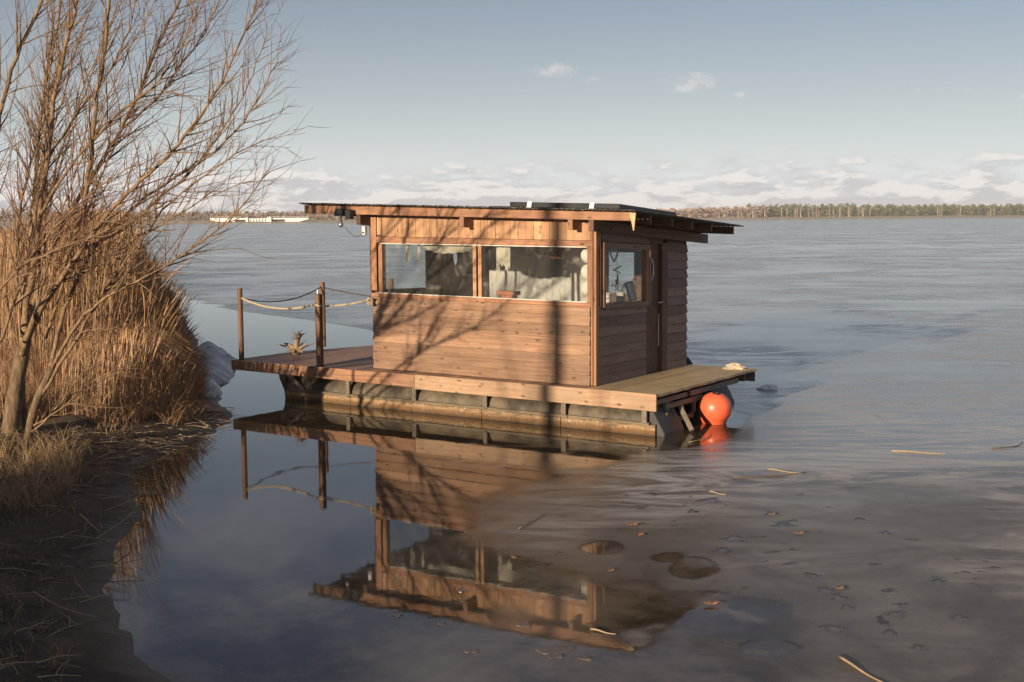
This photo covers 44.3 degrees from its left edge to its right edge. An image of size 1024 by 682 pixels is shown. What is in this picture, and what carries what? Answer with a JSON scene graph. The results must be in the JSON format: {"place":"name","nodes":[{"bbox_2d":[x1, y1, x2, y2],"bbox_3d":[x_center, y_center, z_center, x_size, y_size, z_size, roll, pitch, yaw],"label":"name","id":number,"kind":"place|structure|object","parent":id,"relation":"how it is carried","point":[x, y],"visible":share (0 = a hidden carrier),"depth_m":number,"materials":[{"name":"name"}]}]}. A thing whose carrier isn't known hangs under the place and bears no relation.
{"place":"outdoors","nodes":[
{"label":"outdoors","id":0,"kind":"place"},
{"bbox_2d":[0,249,231,681],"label":"bank","id":1,"kind":"structure","parent":0,"point":[108,656],"depth_m":10.17,"materials":[{"name":"brown soil"}]},
{"bbox_2d":[0,318,85,418],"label":"undergrowth","id":2,"kind":"object","parent":1,"relation":"on","point":[32,380],"visible":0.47,"depth_m":17.44,"materials":[{"name":"brown plant"}]},
{"bbox_2d":[0,419,121,513],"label":"dry grass","id":3,"kind":"structure","parent":1,"relation":"on","point":[34,460],"depth_m":12.71,"materials":[{"name":"brown plant"}]},
{"bbox_2d":[32,591,95,616],"bbox_3d":[-3.055,1.784,8.515,0.856,0.014,0.047,5,8,42],"label":"reed stalk","id":4,"kind":"object","parent":1,"relation":"on","point":[58,605],"visible":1,"depth_m":8.51,"materials":[{"name":"brown plant"}]},
{"bbox_2d":[0,422,170,681],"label":"twig litter","id":5,"kind":"object","parent":1,"relation":"on","point":[44,555],"visible":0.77,"depth_m":10.66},
{"bbox_2d":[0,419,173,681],"bbox_3d":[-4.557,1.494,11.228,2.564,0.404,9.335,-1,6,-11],"label":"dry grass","id":6,"kind":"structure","parent":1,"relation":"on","point":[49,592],"depth_m":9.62,"materials":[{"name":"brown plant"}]},
{"bbox_2d":[69,535,111,539],"bbox_3d":[-3.480,1.660,10.601,0.610,0.013,0.026,2,6,18],"label":"reed stalk","id":7,"kind":"object","parent":1,"relation":"on","point":[89,537],"visible":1,"depth_m":10.62,"materials":[{"name":"brown plant"}]},
{"bbox_2d":[0,0,192,342],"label":"willow","id":8,"kind":"object","parent":1,"relation":"on","point":[26,271],"visible":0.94,"depth_m":13.54,"materials":[{"name":"brown plant"}]},
{"bbox_2d":[0,222,199,346],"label":"reed bed","id":9,"kind":"object","parent":1,"relation":"on","point":[5,244],"visible":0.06,"depth_m":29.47,"materials":[{"name":"brown plant"}]},
{"bbox_2d":[1,0,203,432],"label":"willow","id":10,"kind":"object","parent":1,"relation":"on","point":[24,415],"visible":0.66,"depth_m":14.79,"materials":[{"name":"brown plant"}]},
{"bbox_2d":[0,199,205,378],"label":"reed bed","id":11,"kind":"object","parent":1,"relation":"on","point":[168,307],"visible":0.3,"depth_m":19.59,"materials":[{"name":"brown plant"}]},
{"bbox_2d":[85,558,143,568],"bbox_3d":[-3.161,1.770,9.980,0.467,0.050,0.028,-2,6,-19],"label":"reed stalk","id":12,"kind":"object","parent":1,"relation":"on","point":[112,564],"visible":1,"depth_m":9.96,"materials":[{"name":"brown plant"}]},
{"bbox_2d":[96,502,138,538],"bbox_3d":[-3.435,1.566,11.089,0.067,0.059,1.165,0,6,1],"label":"reed stalk","id":13,"kind":"object","parent":1,"relation":"on","point":[115,525],"visible":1,"depth_m":10.86,"materials":[{"name":"brown plant"}]},
{"bbox_2d":[26,373,234,425],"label":"reed litter","id":14,"kind":"object","parent":1,"relation":"on","point":[185,415],"visible":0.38,"depth_m":16.49,"materials":[{"name":"brown plant"}]},
{"bbox_2d":[47,320,215,420],"bbox_3d":[-5.754,0.255,19.250,2.321,1.301,6.604,-2,6,-15],"label":"reed bed","id":15,"kind":"object","parent":1,"relation":"on","point":[150,363],"visible":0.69,"depth_m":17.01,"materials":[{"name":"beige plant"}]},
{"bbox_2d":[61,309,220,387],"bbox_3d":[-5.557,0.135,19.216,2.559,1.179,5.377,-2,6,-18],"label":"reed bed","id":16,"kind":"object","parent":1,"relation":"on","point":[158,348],"visible":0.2,"depth_m":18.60,"materials":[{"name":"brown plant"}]},
{"bbox_2d":[0,0,303,436],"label":"willow","id":17,"kind":"object","parent":1,"relation":"on","point":[14,396],"visible":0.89,"depth_m":14.01,"materials":[{"name":"brown plant"}]},
{"bbox_2d":[23,17,328,447],"bbox_3d":[-3.707,-1.033,13.517,3.777,4.881,2.494,0,6,0],"label":"willow","id":18,"kind":"object","parent":1,"relation":"on","point":[47,379],"visible":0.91,"depth_m":13.62,"materials":[{"name":"brown plant"}]},
{"bbox_2d":[112,403,242,524],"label":"twig litter","id":19,"kind":"object","parent":1,"relation":"on","point":[194,419],"visible":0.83,"depth_m":15.44,"materials":[{"name":"brown plant"}]},
{"bbox_2d":[195,341,235,396],"bbox_3d":[-5.613,0.444,23.614,1.477,0.494,9.534,-2,6,-12],"label":"ice mound","id":20,"kind":"object","parent":1,"relation":"on","point":[223,374],"visible":0.4,"depth_m":22.56,"materials":[{"name":"white ice"}]},
{"bbox_2d":[0,214,1023,224],"bbox_3d":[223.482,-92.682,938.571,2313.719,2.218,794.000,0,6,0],"label":"shore","id":21,"kind":"structure","parent":0,"point":[184,221],"depth_m":756.19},
{"bbox_2d":[0,208,354,220],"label":"pine wood","id":22,"kind":"object","parent":21,"relation":"on","point":[202,215],"visible":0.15,"depth_m":716.26,"materials":[{"name":"plant"}]},
{"bbox_2d":[210,216,309,221],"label":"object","id":23,"kind":"object","parent":21,"relation":"on","point":[269,219],"visible":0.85,"depth_m":648.89,"materials":[{"name":"white concrete"}]},
{"bbox_2d":[0,207,661,221],"bbox_3d":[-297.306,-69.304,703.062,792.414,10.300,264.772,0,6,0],"label":"wood","id":24,"kind":"object","parent":21,"relation":"on","point":[238,215],"visible":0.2,"depth_m":677.02,"materials":[{"name":"plant"}]},
{"bbox_2d":[657,204,768,217],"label":"wood","id":25,"kind":"object","parent":21,"relation":"on","point":[699,211],"visible":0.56,"depth_m":756.50,"materials":[{"name":"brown wood"}]},
{"bbox_2d":[849,202,854,216],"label":"pine","id":26,"kind":"object","parent":21,"relation":"on","point":[852,209],"visible":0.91,"depth_m":791.58,"materials":[{"name":"green plant"}]},
{"bbox_2d":[746,203,1023,216],"bbox_3d":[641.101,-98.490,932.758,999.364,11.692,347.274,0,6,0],"label":"pine wood","id":27,"kind":"object","parent":21,"relation":"on","point":[914,209],"visible":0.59,"depth_m":818.40,"materials":[{"name":"plant"}]},
{"bbox_2d":[940,203,946,215],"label":"pine","id":28,"kind":"object","parent":21,"relation":"on","point":[942,207],"visible":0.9,"depth_m":823.97,"materials":[{"name":"green plant"}]},
{"bbox_2d":[969,204,975,215],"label":"pine","id":29,"kind":"object","parent":21,"relation":"on","point":[973,205],"visible":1,"depth_m":825.49,"materials":[{"name":"green plant"}]},
{"bbox_2d":[1016,204,1021,214],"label":"pine","id":30,"kind":"object","parent":21,"relation":"on","point":[1019,207],"visible":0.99,"depth_m":838.23,"materials":[{"name":"green plant"}]},
{"bbox_2d":[0,0,1023,219],"label":"sky","id":31,"kind":"structure","parent":0,"point":[664,104],"materials":[{"name":"blue"}]},
{"bbox_2d":[102,268,967,681],"bbox_3d":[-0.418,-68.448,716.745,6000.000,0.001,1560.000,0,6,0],"label":"water","id":32,"kind":"structure","parent":0,"point":[274,536],"depth_m":10.12,"materials":[{"name":"blue liquid"}]},
{"bbox_2d":[391,613,402,617],"bbox_3d":[-0.808,1.938,8.874,0.101,0.016,0.077,5,8,44],"label":"ice floe","id":33,"kind":"object","parent":32,"relation":"on","point":[398,615],"visible":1,"depth_m":8.86,"materials":[{"name":"grey ice"}]},
{"bbox_2d":[458,587,468,592],"bbox_3d":[-0.364,1.877,9.465,0.080,0.016,0.140,0,6,0],"label":"ice floe","id":34,"kind":"object","parent":32,"relation":"on","point":[461,590],"visible":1,"depth_m":9.44,"materials":[{"name":"grey ice"}]},
{"bbox_2d":[464,649,478,652],"bbox_3d":[-0.256,2.008,8.138,0.101,0.016,0.077,1,6,16],"label":"ice floe","id":35,"kind":"object","parent":32,"relation":"on","point":[471,650],"visible":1,"depth_m":8.12,"materials":[{"name":"grey ice"}]},
{"bbox_2d":[231,202,756,436],"bbox_3d":[-0.339,-0.553,19.229,7.936,3.140,3.530,3,7,34],"label":"houseboat","id":36,"kind":"object","parent":32,"relation":"on","point":[451,339],"visible":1,"depth_m":17.61,"materials":[{"name":"brown wood"}]},
{"bbox_2d":[276,329,314,354],"bbox_3d":[-3.549,0.007,20.734,0.642,0.444,0.321,-3,6,-22],"label":"driftwood stump","id":37,"kind":"object","parent":36,"relation":"on","point":[296,347],"visible":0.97,"depth_m":20.70,"materials":[{"name":"beige wood"}]},
{"bbox_2d":[241,297,373,309],"bbox_3d":[-3.177,-0.581,19.143,2.616,0.234,0.171,3,7,30],"label":"rope","id":38,"kind":"object","parent":36,"relation":"attached to","point":[369,301],"visible":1,"depth_m":18.92,"materials":[{"name":"fabric"}]},
{"bbox_2d":[245,287,370,301],"bbox_3d":[-2.641,-0.785,21.184,3.814,0.214,1.665,-2,6,-15],"label":"cord","id":39,"kind":"object","parent":36,"relation":"attached to","point":[309,293],"visible":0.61,"depth_m":21.50,"materials":[{"name":"beige fabric"}]},
{"bbox_2d":[334,209,353,226],"bbox_3d":[-2.448,-1.793,18.338,0.269,0.270,0.148,3,7,34],"label":"eave lamp","id":40,"kind":"object","parent":36,"relation":"attached to","point":[347,214],"visible":1,"depth_m":18.29,"materials":[{"name":"black plastic"}]},
{"bbox_2d":[362,226,366,234],"bbox_3d":[-2.173,-1.626,18.506,0.060,0.120,0.056,3,7,34],"label":"junction box","id":41,"kind":"object","parent":36,"relation":"attached to","point":[364,230],"visible":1,"depth_m":18.48,"materials":[{"name":"white plastic"}]},
{"bbox_2d":[375,249,431,291],"bbox_3d":[-1.647,-1.152,19.152,0.070,0.817,1.315,3,7,34],"label":"window","id":42,"kind":"structure","parent":36,"relation":"in","point":[428,254],"depth_m":19.63,"materials":[{"name":"brown wood"}]},
{"bbox_2d":[406,244,409,262],"bbox_3d":[-1.510,-1.269,18.306,0.081,0.284,0.012,3,6,29],"label":"curtain tassel","id":43,"kind":"object","parent":36,"relation":"hanging from","point":[407,252],"visible":1,"depth_m":18.31,"materials":[{"name":"fabric"}]},
{"bbox_2d":[417,245,419,262],"bbox_3d":[-1.347,-1.266,18.199,0.050,0.268,0.012,3,7,33],"label":"curtain tassel","id":44,"kind":"object","parent":36,"relation":"hanging from","point":[418,252],"visible":1,"depth_m":18.20,"materials":[{"name":"fabric"}]},
{"bbox_2d":[423,245,472,253],"bbox_3d":[-0.892,-1.307,17.875,0.940,0.137,0.052,3,7,33],"label":"valance","id":45,"kind":"object","parent":36,"relation":"attached to","point":[445,249],"visible":0.99,"depth_m":17.87,"materials":[{"name":"fabric"}]},
{"bbox_2d":[445,251,466,295],"bbox_3d":[-0.916,-0.670,20.264,0.035,1.811,0.635,3,7,34],"label":"door","id":46,"kind":"structure","parent":36,"relation":"in","point":[455,276],"depth_m":20.24,"materials":[{"name":"brown wood"}]},
{"bbox_2d":[371,237,590,306],"bbox_3d":[-0.504,-0.991,17.546,3.740,0.912,0.101,3,7,34],"label":"window","id":47,"kind":"structure","parent":36,"relation":"in","point":[478,245],"depth_m":17.49,"materials":[{"name":"brown wood"}]},
{"bbox_2d":[485,247,489,290],"bbox_3d":[0.117,-1.153,20.412,1.310,0.722,0.080,3,7,34],"label":"window","id":48,"kind":"structure","parent":36,"relation":"in","point":[487,288],"depth_m":20.74,"materials":[{"name":"brown wood"}]},
{"bbox_2d":[496,246,509,279],"bbox_3d":[-0.121,-1.071,17.384,0.230,0.491,0.016,3,7,32],"label":"curtain scrap","id":49,"kind":"object","parent":36,"relation":"hanging from","point":[502,255],"visible":1,"depth_m":17.39,"materials":[{"name":"fabric"}]},
{"bbox_2d":[496,290,520,298],"bbox_3d":[-0.049,-0.623,17.559,0.280,0.160,0.200,3,7,34],"label":"shelf box","id":50,"kind":"object","parent":36,"relation":"on","point":[507,294],"visible":0.72,"depth_m":17.49,"materials":[{"name":"orange wood"}]},
{"bbox_2d":[514,246,540,256],"bbox_3d":[0.224,-1.315,18.126,0.280,0.222,0.300,3,7,34],"label":"dark box","id":51,"kind":"object","parent":36,"relation":"hanging from","point":[520,251],"visible":0.56,"depth_m":18.01,"materials":[{"name":"black plastic"}]},
{"bbox_2d":[489,247,586,301],"bbox_3d":[0.426,-0.945,20.095,1.880,1.082,0.069,3,7,33],"label":"curtain","id":52,"kind":"object","parent":36,"relation":"hanging from","point":[544,277],"visible":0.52,"depth_m":20.07,"materials":[{"name":"white fabric"}]},
{"bbox_2d":[538,247,550,254],"bbox_3d":[0.485,-1.317,18.012,0.240,0.170,0.240,3,7,34],"label":"basket","id":53,"kind":"object","parent":36,"relation":"hanging from","point":[543,250],"visible":0.47,"depth_m":17.92,"materials":[{"name":"brown wicker"}]},
{"bbox_2d":[549,247,565,258],"bbox_3d":[0.651,-1.257,17.906,0.240,0.170,0.240,3,7,34],"label":"basket","id":54,"kind":"object","parent":36,"relation":"hanging from","point":[557,253],"visible":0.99,"depth_m":17.82,"materials":[{"name":"brown wicker"}]},
{"bbox_2d":[581,248,586,262],"bbox_3d":[1.022,-1.145,16.745,0.219,0.223,0.219,3,7,34],"label":"paper lantern","id":55,"kind":"object","parent":36,"relation":"hanging from","point":[584,255],"visible":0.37,"depth_m":16.68,"materials":[{"name":"white paper"}]},
{"bbox_2d":[581,264,586,279],"bbox_3d":[1.023,-0.926,16.767,0.219,0.223,0.219,3,7,34],"label":"paper lantern","id":56,"kind":"object","parent":36,"relation":"hanging from","point":[584,271],"visible":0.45,"depth_m":16.70,"materials":[{"name":"white paper"}]},
{"bbox_2d":[581,281,586,295],"bbox_3d":[1.024,-0.707,16.788,0.219,0.223,0.219,3,7,34],"label":"paper lantern","id":57,"kind":"object","parent":36,"relation":"hanging from","point":[584,288],"visible":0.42,"depth_m":16.72,"materials":[{"name":"white paper"}]},
{"bbox_2d":[510,201,675,215],"bbox_3d":[1.127,-1.816,17.359,1.700,0.226,1.684,3,7,34],"label":"solar panel","id":58,"kind":"object","parent":36,"relation":"on","point":[593,205],"visible":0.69,"depth_m":16.69,"materials":[{"name":"black glass"}]},
{"bbox_2d":[610,248,621,289],"bbox_3d":[1.428,-0.989,17.243,0.034,0.581,0.322,3,7,34],"label":"hanging mobile","id":59,"kind":"object","parent":36,"relation":"hanging from","point":[615,270],"visible":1,"depth_m":17.24,"materials":[{"name":"wicker"}]},
{"bbox_2d":[606,250,636,296],"bbox_3d":[1.686,-1.046,19.373,0.560,0.718,0.080,3,7,34],"label":"window","id":60,"kind":"structure","parent":36,"relation":"in","point":[607,251],"depth_m":19.32,"materials":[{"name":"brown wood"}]},
{"bbox_2d":[611,278,634,302],"bbox_3d":[1.603,-0.720,17.875,0.354,0.352,0.211,-3,6,-25],"label":"potted plant","id":61,"kind":"object","parent":36,"relation":"on","point":[620,296],"visible":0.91,"depth_m":17.85,"materials":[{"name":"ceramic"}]},
{"bbox_2d":[599,242,651,308],"bbox_3d":[1.552,-0.905,17.196,0.100,0.924,1.350,3,7,34],"label":"window","id":62,"kind":"structure","parent":36,"relation":"in","point":[646,249],"depth_m":17.21,"materials":[{"name":"brown wood"}]},
{"bbox_2d":[625,281,636,300],"bbox_3d":[1.684,-0.707,17.767,0.105,0.270,0.240,3,7,34],"label":"picture frame","id":63,"kind":"object","parent":36,"relation":"on","point":[630,290],"visible":1,"depth_m":17.74,"materials":[{"name":"grey wood"}]},
{"bbox_2d":[646,243,662,372],"bbox_3d":[2.012,-0.474,17.949,0.104,1.858,0.415,3,7,34],"label":"door","id":64,"kind":"structure","parent":36,"relation":"in","point":[652,324],"depth_m":18.00,"materials":[{"name":"brown wood"}]},
{"bbox_2d":[686,357,692,364],"bbox_3d":[2.514,0.473,19.351,0.612,0.612,0.170,3,7,34],"label":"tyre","id":65,"kind":"object","parent":36,"relation":"hanging from","point":[688,360],"visible":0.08,"depth_m":19.18,"materials":[{"name":"rubber"}]},
{"bbox_2d":[723,363,745,369],"bbox_3d":[3.247,0.364,18.441,0.337,0.087,0.246,0,6,0],"label":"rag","id":66,"kind":"object","parent":36,"relation":"on","point":[733,366],"visible":1,"depth_m":18.36,"materials":[{"name":"fabric"}]},
{"bbox_2d":[0,217,1023,681],"bbox_3d":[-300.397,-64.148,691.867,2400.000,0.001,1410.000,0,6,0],"label":"ice","id":67,"kind":"structure","parent":32,"relation":"on","point":[866,347],"depth_m":15.11,"materials":[{"name":"grey ice"}]},
{"bbox_2d":[590,628,615,633],"bbox_3d":[0.615,1.955,8.467,0.197,0.018,0.015,4,7,35],"label":"reed stalk","id":68,"kind":"object","parent":67,"relation":"on","point":[601,631],"visible":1,"depth_m":8.47,"materials":[{"name":"beige plant"}]},
{"bbox_2d":[704,601,722,603],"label":"oak leaf","id":69,"kind":"object","parent":67,"relation":"on","point":[710,602],"visible":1,"depth_m":9.05,"materials":[{"name":"brown plant"}]},
{"bbox_2d":[756,384,778,389],"bbox_3d":[4.110,0.730,20.250,0.363,0.082,0.207,1,6,17],"label":"ice chunk","id":70,"kind":"object","parent":67,"relation":"on","point":[768,387],"visible":1,"depth_m":20.19,"materials":[{"name":"white ice"}]},
{"bbox_2d":[733,472,804,477],"bbox_3d":[2.781,1.441,13.507,0.884,0.019,0.062,-2,6,-16],"label":"reed stalk","id":71,"kind":"object","parent":67,"relation":"on","point":[765,475],"visible":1,"depth_m":13.46,"materials":[{"name":"beige plant"}]},
{"bbox_2d":[768,468,796,472],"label":"reed stalk","id":72,"kind":"object","parent":67,"relation":"on","point":[781,470],"visible":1,"depth_m":13.74,"materials":[{"name":"beige plant"}]},
{"bbox_2d":[838,655,882,681],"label":"reed stalk","id":73,"kind":"object","parent":67,"relation":"on","point":[852,664],"visible":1,"depth_m":7.76,"materials":[{"name":"beige plant"}]},
{"bbox_2d":[892,450,945,453],"bbox_3d":[4.771,1.305,14.756,0.609,0.021,0.034,2,6,20],"label":"reed stalk","id":74,"kind":"object","parent":67,"relation":"on","point":[914,451],"visible":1,"depth_m":14.78,"materials":[{"name":"beige plant"}]},
{"bbox_2d":[992,442,1022,448],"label":"reed stalk","id":75,"kind":"object","parent":67,"relation":"on","point":[1006,447],"visible":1,"depth_m":15.01,"materials":[{"name":"beige plant"}]},
{"bbox_2d":[516,622,531,627],"bbox_3d":[0.096,1.954,8.657,0.114,0.016,0.110,2,6,23],"label":"ice floe","id":76,"kind":"object","parent":32,"relation":"on","point":[527,624],"visible":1,"depth_m":8.64,"materials":[{"name":"grey ice"}]},
{"bbox_2d":[536,645,574,658],"bbox_3d":[0.297,2.008,8.111,0.263,0.016,0.240,-2,6,-15],"label":"ice floe","id":77,"kind":"object","parent":32,"relation":"on","point":[552,652],"visible":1,"depth_m":8.13,"materials":[{"name":"grey ice"}]},
{"bbox_2d":[577,657,591,660],"bbox_3d":[0.461,2.019,7.982,0.099,0.016,0.062,0,6,0],"label":"ice floe","id":78,"kind":"object","parent":32,"relation":"on","point":[586,658],"visible":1,"depth_m":7.98,"materials":[{"name":"grey ice"}]},
{"bbox_2d":[698,391,731,424],"bbox_3d":[2.734,0.935,16.955,0.449,0.532,0.445,0,6,0],"label":"buoy","id":79,"kind":"object","parent":32,"relation":"on","point":[714,407],"visible":0.94,"depth_m":16.80,"materials":[{"name":"orange plastic"}]},
{"bbox_2d":[606,293,610,302],"bbox_3d":[1.321,-0.596,17.563,0.129,0.150,0.129,3,7,34],"label":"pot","id":80,"kind":"object","parent":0,"point":[608,297],"visible":0.52,"depth_m":17.51,"materials":[{"name":"ceramic"}]}
]}

